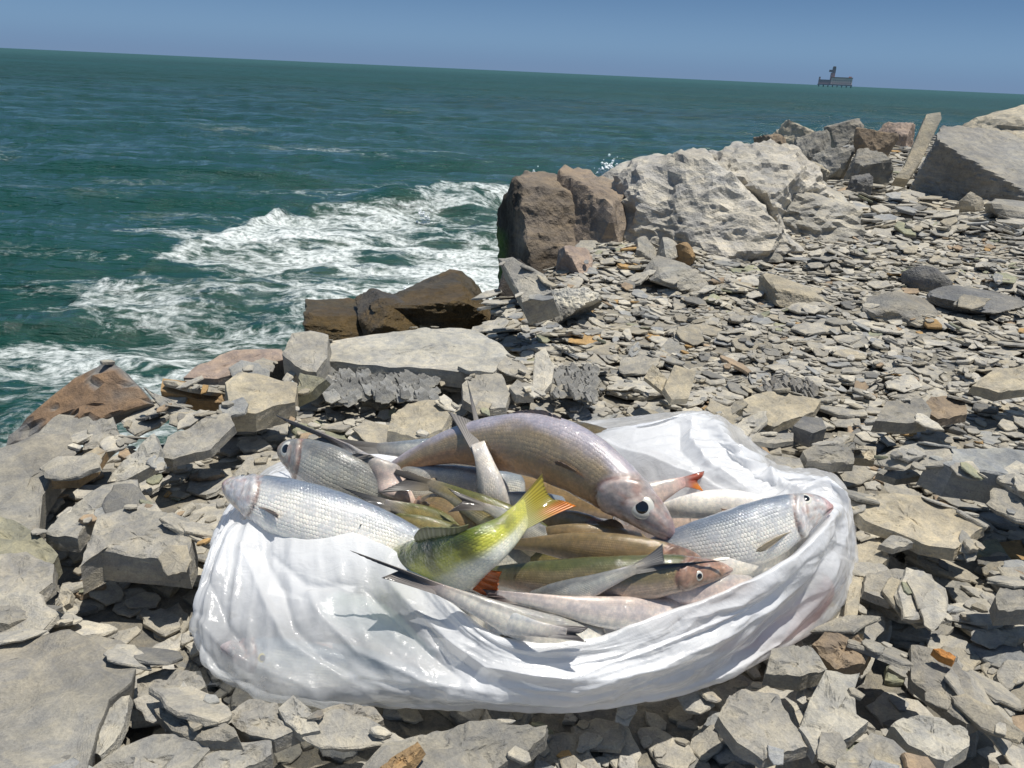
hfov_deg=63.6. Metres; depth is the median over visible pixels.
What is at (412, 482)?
fish
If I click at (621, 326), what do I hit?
shale shard
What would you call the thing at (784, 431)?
shale shard
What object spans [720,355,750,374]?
shale shard
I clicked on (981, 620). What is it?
shale shard
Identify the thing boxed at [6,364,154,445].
stone slab
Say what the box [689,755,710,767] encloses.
shale shard
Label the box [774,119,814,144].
rock
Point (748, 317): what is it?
shale shard
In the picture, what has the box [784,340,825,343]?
shale shard
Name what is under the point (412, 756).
stone slab
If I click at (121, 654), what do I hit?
shale shard
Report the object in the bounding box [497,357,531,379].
shale shard
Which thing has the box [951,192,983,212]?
rock
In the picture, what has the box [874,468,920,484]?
stone slab
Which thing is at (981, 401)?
shale shard
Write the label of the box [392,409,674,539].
fish
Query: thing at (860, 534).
shale shard
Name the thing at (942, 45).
sky
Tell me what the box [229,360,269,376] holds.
shale shard
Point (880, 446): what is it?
shale shard
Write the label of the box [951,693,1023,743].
shale shard
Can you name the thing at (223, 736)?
stone slab
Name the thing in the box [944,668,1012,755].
shale shard
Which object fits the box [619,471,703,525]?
fish
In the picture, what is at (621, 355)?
shale shard
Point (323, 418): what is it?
shale shard
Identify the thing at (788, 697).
shale shard
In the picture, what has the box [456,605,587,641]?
fish
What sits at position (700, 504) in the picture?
fish
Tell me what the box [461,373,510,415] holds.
stone slab
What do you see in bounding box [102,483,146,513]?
shale shard
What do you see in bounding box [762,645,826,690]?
stone block
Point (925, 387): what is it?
shale shard
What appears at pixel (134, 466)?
stone slab
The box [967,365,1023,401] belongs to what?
stone block
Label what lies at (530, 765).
shale shard
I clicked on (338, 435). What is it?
shale shard
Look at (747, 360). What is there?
shale shard
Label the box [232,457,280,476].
shale shard
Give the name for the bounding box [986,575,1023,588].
shale shard
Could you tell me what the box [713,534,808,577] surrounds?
fish
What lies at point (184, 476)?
shale shard
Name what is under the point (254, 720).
stone slab
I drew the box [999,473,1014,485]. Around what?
shale shard
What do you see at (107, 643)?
shale shard
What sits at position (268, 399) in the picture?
stone block
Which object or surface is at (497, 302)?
shale shard
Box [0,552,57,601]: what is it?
stone block
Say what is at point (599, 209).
boulder
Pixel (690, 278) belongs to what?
rock
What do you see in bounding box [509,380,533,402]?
stone block
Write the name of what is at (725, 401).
shale shard
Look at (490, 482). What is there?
fish
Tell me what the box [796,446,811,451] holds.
shale shard
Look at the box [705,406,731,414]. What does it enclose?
shale shard
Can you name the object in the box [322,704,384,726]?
stone slab
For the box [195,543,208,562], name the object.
shale shard
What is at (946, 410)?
stone block
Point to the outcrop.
(1010, 120)
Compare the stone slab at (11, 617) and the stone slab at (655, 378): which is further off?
the stone slab at (655, 378)
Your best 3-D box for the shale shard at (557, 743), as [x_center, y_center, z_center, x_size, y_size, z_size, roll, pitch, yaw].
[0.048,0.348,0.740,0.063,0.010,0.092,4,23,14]
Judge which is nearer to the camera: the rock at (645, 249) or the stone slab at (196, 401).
the stone slab at (196, 401)
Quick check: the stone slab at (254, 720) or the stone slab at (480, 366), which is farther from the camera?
the stone slab at (480, 366)
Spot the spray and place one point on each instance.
(608, 167)
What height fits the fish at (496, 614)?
0.088 m
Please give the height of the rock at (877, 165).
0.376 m
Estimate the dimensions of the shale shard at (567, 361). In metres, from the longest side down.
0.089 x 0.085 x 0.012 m
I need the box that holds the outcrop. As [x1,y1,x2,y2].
[962,105,1023,138]
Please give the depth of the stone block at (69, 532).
0.98 m
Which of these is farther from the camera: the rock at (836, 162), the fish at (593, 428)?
the rock at (836, 162)
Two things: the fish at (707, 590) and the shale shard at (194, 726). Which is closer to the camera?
the shale shard at (194, 726)
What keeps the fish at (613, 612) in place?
in the plastic bag
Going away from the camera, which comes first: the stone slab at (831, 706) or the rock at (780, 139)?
the stone slab at (831, 706)
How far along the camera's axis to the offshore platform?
1314.52 m
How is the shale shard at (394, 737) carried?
on the stone slab at (489, 743)
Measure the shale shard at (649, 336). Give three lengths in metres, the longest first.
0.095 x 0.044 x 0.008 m
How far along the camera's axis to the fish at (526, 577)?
0.75 m
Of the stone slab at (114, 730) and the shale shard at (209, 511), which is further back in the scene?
the shale shard at (209, 511)
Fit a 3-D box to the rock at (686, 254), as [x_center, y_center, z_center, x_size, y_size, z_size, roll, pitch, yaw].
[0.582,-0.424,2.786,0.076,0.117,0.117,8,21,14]
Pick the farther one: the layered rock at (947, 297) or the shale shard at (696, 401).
the layered rock at (947, 297)
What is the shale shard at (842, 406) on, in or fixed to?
on the ground
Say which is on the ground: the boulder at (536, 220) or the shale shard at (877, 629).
the boulder at (536, 220)
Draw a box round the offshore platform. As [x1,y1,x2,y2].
[817,66,852,87]
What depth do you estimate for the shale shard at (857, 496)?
1.07 m
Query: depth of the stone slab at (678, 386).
1.45 m
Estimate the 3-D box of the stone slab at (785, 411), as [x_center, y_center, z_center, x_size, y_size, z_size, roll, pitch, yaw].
[0.458,0.046,1.408,0.162,0.018,0.129,3,28,0]
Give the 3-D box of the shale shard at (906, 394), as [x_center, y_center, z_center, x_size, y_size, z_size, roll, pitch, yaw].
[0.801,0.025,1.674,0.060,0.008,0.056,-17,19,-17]
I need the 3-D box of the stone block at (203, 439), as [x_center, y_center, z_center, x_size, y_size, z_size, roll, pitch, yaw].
[-0.448,0.077,1.188,0.086,0.019,0.114,7,37,-3]
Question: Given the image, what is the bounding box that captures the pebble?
[58,587,74,609]
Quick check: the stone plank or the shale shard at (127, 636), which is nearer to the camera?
the shale shard at (127, 636)
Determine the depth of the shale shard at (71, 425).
1.29 m
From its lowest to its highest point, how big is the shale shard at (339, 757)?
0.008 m
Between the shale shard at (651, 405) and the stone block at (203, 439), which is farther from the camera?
the shale shard at (651, 405)
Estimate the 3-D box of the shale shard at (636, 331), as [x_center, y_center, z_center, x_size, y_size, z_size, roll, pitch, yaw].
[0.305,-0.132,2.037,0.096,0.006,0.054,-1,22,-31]
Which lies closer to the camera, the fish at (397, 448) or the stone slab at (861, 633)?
the stone slab at (861, 633)
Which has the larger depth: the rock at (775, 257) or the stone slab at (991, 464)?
the rock at (775, 257)
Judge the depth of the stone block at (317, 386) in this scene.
1.37 m
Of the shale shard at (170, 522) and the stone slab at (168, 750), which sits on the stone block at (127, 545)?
the shale shard at (170, 522)
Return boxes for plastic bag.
[189,410,858,713]
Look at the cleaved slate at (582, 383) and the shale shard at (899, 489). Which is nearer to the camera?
the shale shard at (899, 489)
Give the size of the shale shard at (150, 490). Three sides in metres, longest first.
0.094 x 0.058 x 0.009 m
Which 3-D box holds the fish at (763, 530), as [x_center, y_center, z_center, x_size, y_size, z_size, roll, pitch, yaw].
[0.222,0.159,0.832,0.225,0.088,0.070,0,21,-6]
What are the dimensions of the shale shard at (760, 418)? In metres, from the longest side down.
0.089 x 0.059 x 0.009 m
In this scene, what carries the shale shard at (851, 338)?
on the shale rubble at (822, 264)
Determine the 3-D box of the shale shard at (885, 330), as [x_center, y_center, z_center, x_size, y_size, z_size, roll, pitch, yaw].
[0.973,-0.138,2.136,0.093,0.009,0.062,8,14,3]
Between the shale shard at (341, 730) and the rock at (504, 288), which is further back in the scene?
the rock at (504, 288)
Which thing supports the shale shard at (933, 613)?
on the shale shard at (920, 587)
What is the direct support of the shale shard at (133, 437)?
on the shale rubble at (822, 264)
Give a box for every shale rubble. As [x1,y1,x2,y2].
[0,232,1023,767]
[827,134,1023,241]
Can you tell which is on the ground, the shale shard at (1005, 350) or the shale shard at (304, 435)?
the shale shard at (1005, 350)
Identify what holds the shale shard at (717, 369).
on the shale rubble at (822, 264)
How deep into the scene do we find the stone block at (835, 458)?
1.22 m
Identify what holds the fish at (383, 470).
on the fish
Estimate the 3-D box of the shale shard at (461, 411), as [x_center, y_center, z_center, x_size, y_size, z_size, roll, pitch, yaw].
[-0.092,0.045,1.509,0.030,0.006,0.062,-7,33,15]
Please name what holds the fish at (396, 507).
in the plastic bag
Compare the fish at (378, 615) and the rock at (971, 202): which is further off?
the rock at (971, 202)
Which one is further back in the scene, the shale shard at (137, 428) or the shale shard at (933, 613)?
the shale shard at (137, 428)
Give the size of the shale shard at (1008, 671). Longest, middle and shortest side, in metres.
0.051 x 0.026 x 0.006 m
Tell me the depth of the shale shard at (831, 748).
0.69 m
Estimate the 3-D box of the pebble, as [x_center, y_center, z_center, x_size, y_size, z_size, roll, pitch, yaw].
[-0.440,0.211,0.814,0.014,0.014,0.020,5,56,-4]
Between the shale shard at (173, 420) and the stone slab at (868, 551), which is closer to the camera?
the stone slab at (868, 551)
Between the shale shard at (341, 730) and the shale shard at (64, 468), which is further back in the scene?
the shale shard at (64, 468)
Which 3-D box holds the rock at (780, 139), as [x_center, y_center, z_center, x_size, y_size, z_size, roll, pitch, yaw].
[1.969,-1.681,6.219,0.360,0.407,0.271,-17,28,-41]
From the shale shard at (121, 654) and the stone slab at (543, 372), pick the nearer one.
the shale shard at (121, 654)
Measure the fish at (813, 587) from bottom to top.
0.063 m
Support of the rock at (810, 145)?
on the ground
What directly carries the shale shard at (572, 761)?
on the shale rubble at (822, 264)
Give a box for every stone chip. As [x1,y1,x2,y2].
[907,645,977,734]
[930,648,955,666]
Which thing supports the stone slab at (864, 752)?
on the shale rubble at (822, 264)
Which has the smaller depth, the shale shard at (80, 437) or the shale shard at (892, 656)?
the shale shard at (892, 656)
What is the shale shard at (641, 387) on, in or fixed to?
on the ground
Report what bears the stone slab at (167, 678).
on the shale rubble at (822, 264)
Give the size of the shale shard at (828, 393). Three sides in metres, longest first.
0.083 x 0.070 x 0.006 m
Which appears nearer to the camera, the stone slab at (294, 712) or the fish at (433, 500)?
the stone slab at (294, 712)
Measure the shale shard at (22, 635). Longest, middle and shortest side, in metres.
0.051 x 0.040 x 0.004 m
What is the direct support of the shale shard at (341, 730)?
on the shale rubble at (822, 264)
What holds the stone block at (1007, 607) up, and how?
on the shale rubble at (822, 264)
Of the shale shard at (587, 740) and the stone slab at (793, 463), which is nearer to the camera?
the shale shard at (587, 740)
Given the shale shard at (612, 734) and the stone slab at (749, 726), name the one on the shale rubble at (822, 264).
the stone slab at (749, 726)
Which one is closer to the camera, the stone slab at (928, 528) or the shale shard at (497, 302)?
the stone slab at (928, 528)
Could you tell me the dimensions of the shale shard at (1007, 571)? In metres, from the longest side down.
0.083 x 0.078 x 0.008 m
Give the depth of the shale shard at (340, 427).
1.37 m
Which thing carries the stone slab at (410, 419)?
on the shale rubble at (822, 264)
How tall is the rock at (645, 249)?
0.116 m
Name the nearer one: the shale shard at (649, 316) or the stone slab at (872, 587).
the stone slab at (872, 587)
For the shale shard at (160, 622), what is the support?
on the ground
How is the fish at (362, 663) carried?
in the plastic bag
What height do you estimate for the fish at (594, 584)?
0.070 m
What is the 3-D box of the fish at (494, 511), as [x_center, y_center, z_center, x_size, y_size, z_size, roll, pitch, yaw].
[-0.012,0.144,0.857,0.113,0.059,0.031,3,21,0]
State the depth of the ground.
0.95 m
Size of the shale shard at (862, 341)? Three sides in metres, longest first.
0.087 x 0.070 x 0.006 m
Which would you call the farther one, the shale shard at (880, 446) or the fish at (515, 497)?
the shale shard at (880, 446)
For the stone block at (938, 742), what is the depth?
0.71 m
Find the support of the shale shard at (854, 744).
on the ground
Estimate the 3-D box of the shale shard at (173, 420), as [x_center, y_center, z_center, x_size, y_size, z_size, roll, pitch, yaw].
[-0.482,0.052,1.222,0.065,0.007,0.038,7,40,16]
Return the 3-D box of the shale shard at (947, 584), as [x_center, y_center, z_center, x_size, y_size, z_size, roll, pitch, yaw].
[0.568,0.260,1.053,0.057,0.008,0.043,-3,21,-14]
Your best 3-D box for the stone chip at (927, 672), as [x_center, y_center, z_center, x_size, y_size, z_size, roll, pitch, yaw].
[0.405,0.284,0.778,0.057,0.015,0.099,-2,28,3]
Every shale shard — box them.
[0,629,48,644]
[39,414,92,444]
[39,453,101,480]
[48,591,97,616]
[54,549,68,560]
[55,612,73,625]
[67,540,89,563]
[71,429,92,443]
[83,635,125,649]
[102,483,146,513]
[103,644,151,670]
[111,626,141,643]
[118,436,147,438]
[121,397,187,436]
[133,647,182,665]
[134,681,137,695]
[137,503,161,511]
[139,478,169,495]
[139,608,182,637]
[149,686,232,725]
[152,634,184,650]
[157,545,191,576]
[159,516,209,548]
[163,380,224,396]
[164,471,190,486]
[169,411,210,429]
[177,409,209,430]
[178,521,212,538]
[187,698,221,730]
[190,503,226,529]
[195,503,216,507]
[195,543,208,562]
[219,397,248,417]
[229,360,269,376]
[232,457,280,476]
[235,429,267,434]
[267,416,301,429]
[273,744,301,763]
[290,423,347,439]
[295,709,382,751]
[300,432,319,438]
[308,415,327,423]
[319,749,357,763]
[321,422,352,432]
[352,419,388,442]
[379,732,403,742]
[451,399,468,418]
[481,298,516,305]
[482,318,508,331]
[485,327,535,332]
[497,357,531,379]
[517,325,562,339]
[521,758,534,767]
[529,403,562,416]
[534,732,600,767]
[539,332,573,335]
[549,384,597,398]
[550,353,572,364]
[555,276,583,288]
[558,365,608,370]
[559,755,585,767]
[568,333,602,344]
[570,718,625,752]
[576,732,602,752]
[577,352,605,363]
[579,412,617,420]
[583,405,603,407]
[585,340,619,357]
[602,720,641,767]
[606,382,636,390]
[610,325,631,331]
[618,327,648,334]
[618,354,628,362]
[618,354,659,375]
[631,380,662,395]
[632,345,667,365]
[634,397,669,411]
[637,727,695,767]
[638,311,658,320]
[645,333,658,343]
[672,297,687,309]
[676,326,703,345]
[676,687,714,714]
[677,392,707,407]
[689,724,724,761]
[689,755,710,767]
[690,388,743,405]
[696,323,722,336]
[702,361,737,371]
[702,711,754,767]
[704,398,738,424]
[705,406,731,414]
[711,675,773,711]
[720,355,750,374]
[721,353,751,363]
[723,315,752,323]
[726,381,747,396]
[734,411,767,432]
[762,427,791,432]
[770,358,793,365]
[770,687,814,713]
[781,373,824,391]
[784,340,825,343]
[790,322,825,335]
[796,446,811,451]
[810,615,880,633]
[812,441,837,445]
[817,731,846,767]
[818,390,840,395]
[819,404,867,418]
[821,401,866,410]
[824,346,874,357]
[830,416,860,427]
[833,335,860,342]
[837,371,881,385]
[837,431,854,443]
[839,465,874,487]
[841,330,868,335]
[843,488,879,504]
[846,639,912,670]
[846,742,858,750]
[848,334,873,347]
[852,424,885,454]
[852,562,888,577]
[855,733,867,741]
[856,527,869,540]
[861,609,885,637]
[866,406,881,414]
[870,327,904,334]
[883,482,922,495]
[884,374,921,391]
[884,441,951,469]
[887,665,907,679]
[889,390,926,400]
[900,752,935,767]
[904,670,920,700]
[906,575,943,609]
[917,381,933,391]
[917,442,956,448]
[919,589,946,631]
[921,495,956,509]
[922,395,938,400]
[936,578,972,597]
[937,496,990,511]
[941,646,981,670]
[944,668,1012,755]
[946,381,968,389]
[950,602,1003,629]
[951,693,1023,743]
[954,392,992,403]
[960,585,995,598]
[967,669,1022,711]
[972,403,998,413]
[981,346,1021,355]
[981,662,1017,684]
[981,672,1023,711]
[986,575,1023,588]
[988,570,1000,576]
[994,341,1023,347]
[995,659,1023,690]
[997,567,1023,576]
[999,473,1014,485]
[1003,559,1023,566]
[1004,745,1023,767]
[1016,317,1023,326]
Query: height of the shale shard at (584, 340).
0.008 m
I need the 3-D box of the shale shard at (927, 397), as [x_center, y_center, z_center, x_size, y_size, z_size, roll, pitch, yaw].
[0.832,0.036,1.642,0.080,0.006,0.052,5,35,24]
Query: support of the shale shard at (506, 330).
on the ground
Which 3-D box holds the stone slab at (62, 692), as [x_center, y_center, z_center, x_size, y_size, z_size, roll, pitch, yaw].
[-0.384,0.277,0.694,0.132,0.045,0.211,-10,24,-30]
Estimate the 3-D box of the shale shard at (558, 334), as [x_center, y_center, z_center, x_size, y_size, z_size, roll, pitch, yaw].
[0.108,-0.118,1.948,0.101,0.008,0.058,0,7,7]
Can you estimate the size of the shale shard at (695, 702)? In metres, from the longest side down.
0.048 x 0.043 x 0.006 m
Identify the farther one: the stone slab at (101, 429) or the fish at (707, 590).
the stone slab at (101, 429)
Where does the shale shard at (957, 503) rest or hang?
on the ground
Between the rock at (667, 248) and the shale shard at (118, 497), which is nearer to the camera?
the shale shard at (118, 497)
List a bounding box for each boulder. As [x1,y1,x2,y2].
[496,170,575,281]
[557,165,626,244]
[602,148,804,261]
[708,139,834,233]
[782,181,866,242]
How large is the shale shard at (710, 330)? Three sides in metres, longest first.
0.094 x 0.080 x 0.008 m
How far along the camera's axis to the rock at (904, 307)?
2.22 m
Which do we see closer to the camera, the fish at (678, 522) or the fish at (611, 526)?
the fish at (611, 526)
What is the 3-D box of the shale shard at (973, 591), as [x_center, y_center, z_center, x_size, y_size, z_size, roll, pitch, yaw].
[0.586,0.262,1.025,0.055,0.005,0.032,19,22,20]
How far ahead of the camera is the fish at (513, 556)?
0.86 m
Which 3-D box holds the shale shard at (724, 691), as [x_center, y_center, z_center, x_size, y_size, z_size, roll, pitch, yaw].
[0.240,0.322,0.848,0.072,0.011,0.060,-12,20,-37]
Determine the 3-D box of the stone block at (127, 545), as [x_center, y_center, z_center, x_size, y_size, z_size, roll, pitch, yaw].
[-0.412,0.183,0.922,0.134,0.043,0.112,3,26,0]
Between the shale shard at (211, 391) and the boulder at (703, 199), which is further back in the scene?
the boulder at (703, 199)
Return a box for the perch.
[382,474,575,606]
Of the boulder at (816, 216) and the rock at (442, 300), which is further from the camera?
the boulder at (816, 216)
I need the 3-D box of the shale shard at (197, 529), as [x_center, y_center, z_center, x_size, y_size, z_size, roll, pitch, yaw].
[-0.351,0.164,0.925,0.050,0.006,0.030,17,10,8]
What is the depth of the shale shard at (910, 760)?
0.68 m
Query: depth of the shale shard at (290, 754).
0.75 m
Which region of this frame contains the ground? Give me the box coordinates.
[45,141,1023,767]
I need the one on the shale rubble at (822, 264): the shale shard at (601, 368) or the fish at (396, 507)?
the shale shard at (601, 368)
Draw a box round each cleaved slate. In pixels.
[322,367,440,407]
[549,362,600,405]
[762,375,819,397]
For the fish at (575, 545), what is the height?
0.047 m
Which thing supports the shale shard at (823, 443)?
on the stone block at (835, 458)
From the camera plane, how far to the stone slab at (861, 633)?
0.84 m
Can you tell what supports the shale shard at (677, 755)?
on the ground
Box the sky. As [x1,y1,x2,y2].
[0,0,1023,93]
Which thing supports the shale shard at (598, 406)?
on the ground
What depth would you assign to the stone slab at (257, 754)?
0.67 m
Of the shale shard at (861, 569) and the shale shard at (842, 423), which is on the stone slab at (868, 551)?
the shale shard at (861, 569)
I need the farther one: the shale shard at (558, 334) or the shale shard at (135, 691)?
the shale shard at (558, 334)
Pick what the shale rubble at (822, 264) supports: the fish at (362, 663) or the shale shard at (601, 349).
the shale shard at (601, 349)
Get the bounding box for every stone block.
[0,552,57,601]
[45,479,141,551]
[80,509,197,593]
[163,413,236,467]
[183,349,284,400]
[225,373,298,431]
[282,331,331,384]
[298,373,330,406]
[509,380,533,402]
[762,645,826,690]
[791,416,826,446]
[800,442,854,471]
[853,444,875,466]
[871,398,931,433]
[885,715,969,767]
[926,396,966,425]
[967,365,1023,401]
[989,587,1023,625]
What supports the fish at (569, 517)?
in the plastic bag
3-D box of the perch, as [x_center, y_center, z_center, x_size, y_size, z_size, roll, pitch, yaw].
[-0.059,0.188,0.801,0.230,0.190,0.109,5,21,7]
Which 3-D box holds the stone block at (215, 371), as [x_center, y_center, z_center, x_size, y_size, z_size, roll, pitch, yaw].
[-0.517,-0.020,1.570,0.169,0.056,0.127,3,32,0]
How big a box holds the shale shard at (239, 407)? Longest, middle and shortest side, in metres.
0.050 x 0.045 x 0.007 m
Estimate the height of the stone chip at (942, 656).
0.011 m
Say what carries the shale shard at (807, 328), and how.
on the shale rubble at (822, 264)
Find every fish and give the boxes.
[220,637,351,687]
[221,474,419,548]
[276,415,414,502]
[277,438,393,500]
[313,642,394,689]
[327,603,408,653]
[336,438,475,466]
[341,487,459,525]
[350,550,605,642]
[376,469,547,556]
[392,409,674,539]
[393,513,458,528]
[402,465,525,491]
[404,471,431,498]
[414,493,476,528]
[431,475,546,490]
[448,381,510,504]
[448,488,546,537]
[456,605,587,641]
[471,549,529,592]
[483,589,682,629]
[492,554,732,598]
[507,491,564,505]
[513,532,701,558]
[529,543,725,613]
[530,552,557,560]
[542,510,603,525]
[546,483,612,518]
[546,519,644,536]
[575,422,606,433]
[614,517,697,537]
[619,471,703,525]
[651,493,833,563]
[664,489,764,518]
[664,574,751,604]
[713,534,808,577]
[803,580,834,627]
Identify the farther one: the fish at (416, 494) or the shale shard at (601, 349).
the shale shard at (601, 349)
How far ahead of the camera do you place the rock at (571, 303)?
2.10 m
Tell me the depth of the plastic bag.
0.77 m
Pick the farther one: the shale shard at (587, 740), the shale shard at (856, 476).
the shale shard at (856, 476)
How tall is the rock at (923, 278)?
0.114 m
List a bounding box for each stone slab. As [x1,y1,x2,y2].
[0,432,75,538]
[0,516,62,578]
[0,605,64,630]
[0,629,135,767]
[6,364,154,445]
[51,447,108,488]
[83,417,118,458]
[93,734,210,767]
[96,695,133,761]
[107,434,164,483]
[137,669,207,716]
[144,387,193,414]
[154,708,243,751]
[161,378,223,410]
[198,740,273,767]
[228,699,300,752]
[278,695,320,741]
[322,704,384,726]
[329,327,517,387]
[362,719,548,767]
[380,741,425,767]
[386,400,451,441]
[457,356,511,374]
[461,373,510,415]
[498,257,559,325]
[532,348,553,397]
[644,364,666,394]
[662,365,695,404]
[714,689,806,767]
[735,391,820,431]
[751,433,792,447]
[765,454,803,468]
[798,670,867,763]
[811,632,870,674]
[835,733,906,767]
[838,616,864,639]
[842,537,888,616]
[852,493,984,560]
[861,568,933,608]
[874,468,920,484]
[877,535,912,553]
[916,448,1023,503]
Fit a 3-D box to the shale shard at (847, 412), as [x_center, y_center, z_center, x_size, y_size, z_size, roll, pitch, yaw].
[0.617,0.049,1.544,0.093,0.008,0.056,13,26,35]
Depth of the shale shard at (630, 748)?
0.77 m
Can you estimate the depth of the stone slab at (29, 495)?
1.06 m
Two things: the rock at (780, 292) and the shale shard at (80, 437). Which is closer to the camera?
the shale shard at (80, 437)
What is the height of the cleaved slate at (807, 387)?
0.034 m
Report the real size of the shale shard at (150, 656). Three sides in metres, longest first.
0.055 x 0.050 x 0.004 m
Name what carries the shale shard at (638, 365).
on the ground
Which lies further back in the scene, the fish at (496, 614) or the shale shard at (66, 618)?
the shale shard at (66, 618)
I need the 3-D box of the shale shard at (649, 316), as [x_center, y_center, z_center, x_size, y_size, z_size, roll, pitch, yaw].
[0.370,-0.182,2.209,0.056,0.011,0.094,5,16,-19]
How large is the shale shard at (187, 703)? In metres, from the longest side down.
0.084 x 0.044 x 0.008 m
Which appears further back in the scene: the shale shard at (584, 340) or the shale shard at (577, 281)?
the shale shard at (577, 281)
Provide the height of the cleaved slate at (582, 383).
0.033 m
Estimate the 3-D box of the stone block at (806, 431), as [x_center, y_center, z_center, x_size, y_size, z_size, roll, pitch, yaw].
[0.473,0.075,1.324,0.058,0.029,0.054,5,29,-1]
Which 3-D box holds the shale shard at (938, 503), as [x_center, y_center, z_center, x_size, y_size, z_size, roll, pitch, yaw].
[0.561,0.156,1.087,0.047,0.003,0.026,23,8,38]
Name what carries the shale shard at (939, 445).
on the stone slab at (991, 464)
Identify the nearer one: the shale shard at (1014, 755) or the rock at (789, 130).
the shale shard at (1014, 755)
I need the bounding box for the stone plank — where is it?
[891,112,941,187]
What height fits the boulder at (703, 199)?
0.636 m
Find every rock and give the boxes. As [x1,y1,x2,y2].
[302,298,362,340]
[355,288,419,335]
[369,269,490,335]
[490,259,525,319]
[550,287,601,323]
[555,245,592,275]
[633,236,656,260]
[643,255,708,291]
[657,237,677,259]
[676,242,695,265]
[753,133,786,144]
[757,273,829,307]
[760,251,790,263]
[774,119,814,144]
[793,129,830,160]
[811,147,854,179]
[812,161,829,182]
[824,118,863,147]
[843,148,892,183]
[847,173,872,194]
[854,127,898,156]
[862,292,937,325]
[879,122,914,146]
[901,265,952,293]
[909,125,1023,200]
[926,285,1023,315]
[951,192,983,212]
[985,199,1023,218]
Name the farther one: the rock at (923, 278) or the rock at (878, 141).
the rock at (878, 141)
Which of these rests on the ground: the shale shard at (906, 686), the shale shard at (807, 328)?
the shale shard at (906, 686)
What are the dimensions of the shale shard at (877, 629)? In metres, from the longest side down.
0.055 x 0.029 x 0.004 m
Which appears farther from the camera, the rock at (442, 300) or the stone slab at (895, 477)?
the rock at (442, 300)
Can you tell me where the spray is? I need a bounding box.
[404,154,617,289]
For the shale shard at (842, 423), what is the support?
on the ground
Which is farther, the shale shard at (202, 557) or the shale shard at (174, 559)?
the shale shard at (202, 557)
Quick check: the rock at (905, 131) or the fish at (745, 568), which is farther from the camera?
the rock at (905, 131)
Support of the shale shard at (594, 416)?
on the ground
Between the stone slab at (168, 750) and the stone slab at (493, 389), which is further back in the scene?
the stone slab at (493, 389)
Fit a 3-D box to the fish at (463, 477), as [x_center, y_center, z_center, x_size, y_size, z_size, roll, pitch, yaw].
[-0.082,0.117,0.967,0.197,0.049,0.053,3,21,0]
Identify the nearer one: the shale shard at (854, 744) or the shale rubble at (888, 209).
the shale shard at (854, 744)
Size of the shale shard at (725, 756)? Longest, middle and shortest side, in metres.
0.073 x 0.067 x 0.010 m
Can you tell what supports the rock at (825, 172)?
on the ground
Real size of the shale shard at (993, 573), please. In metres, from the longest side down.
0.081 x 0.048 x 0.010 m
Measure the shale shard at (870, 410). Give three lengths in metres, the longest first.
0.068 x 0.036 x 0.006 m
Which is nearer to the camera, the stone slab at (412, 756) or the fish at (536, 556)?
the stone slab at (412, 756)
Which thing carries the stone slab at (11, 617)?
on the shale rubble at (822, 264)
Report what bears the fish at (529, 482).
in the plastic bag
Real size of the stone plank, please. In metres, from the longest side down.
0.395 x 0.259 x 0.071 m
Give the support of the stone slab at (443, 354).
on the shale rubble at (822, 264)
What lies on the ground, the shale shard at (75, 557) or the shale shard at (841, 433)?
the shale shard at (75, 557)
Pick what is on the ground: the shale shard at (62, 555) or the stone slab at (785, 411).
the shale shard at (62, 555)
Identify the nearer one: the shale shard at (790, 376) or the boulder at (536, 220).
the shale shard at (790, 376)
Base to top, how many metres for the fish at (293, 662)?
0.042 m
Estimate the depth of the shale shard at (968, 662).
0.90 m
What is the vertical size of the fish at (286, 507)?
0.089 m
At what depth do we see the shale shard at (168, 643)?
0.88 m
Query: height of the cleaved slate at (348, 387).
0.034 m
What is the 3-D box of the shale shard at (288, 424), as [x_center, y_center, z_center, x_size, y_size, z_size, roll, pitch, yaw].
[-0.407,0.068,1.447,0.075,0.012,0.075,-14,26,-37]
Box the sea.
[0,48,1023,455]
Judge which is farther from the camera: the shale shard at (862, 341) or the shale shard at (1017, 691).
the shale shard at (862, 341)
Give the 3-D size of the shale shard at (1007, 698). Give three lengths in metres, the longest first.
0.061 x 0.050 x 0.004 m
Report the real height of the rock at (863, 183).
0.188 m
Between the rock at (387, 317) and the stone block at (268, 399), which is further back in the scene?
the rock at (387, 317)
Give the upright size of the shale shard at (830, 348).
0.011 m
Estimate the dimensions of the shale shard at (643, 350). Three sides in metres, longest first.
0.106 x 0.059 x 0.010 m
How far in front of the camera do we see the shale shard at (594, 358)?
1.81 m
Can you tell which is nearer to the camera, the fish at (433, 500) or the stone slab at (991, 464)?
the fish at (433, 500)
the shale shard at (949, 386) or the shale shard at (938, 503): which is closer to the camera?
the shale shard at (938, 503)
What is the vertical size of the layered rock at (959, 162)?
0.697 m
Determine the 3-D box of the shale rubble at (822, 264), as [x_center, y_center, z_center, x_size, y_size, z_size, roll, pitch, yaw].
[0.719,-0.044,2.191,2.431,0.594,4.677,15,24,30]
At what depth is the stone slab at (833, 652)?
0.81 m
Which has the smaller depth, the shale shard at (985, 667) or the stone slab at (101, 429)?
the shale shard at (985, 667)
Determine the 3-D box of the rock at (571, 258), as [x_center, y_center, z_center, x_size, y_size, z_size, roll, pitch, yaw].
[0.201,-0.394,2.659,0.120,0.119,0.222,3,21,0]
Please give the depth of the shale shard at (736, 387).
1.67 m
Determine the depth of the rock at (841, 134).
8.69 m
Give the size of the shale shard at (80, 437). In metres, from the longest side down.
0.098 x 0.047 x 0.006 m
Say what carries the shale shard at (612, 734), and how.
on the ground

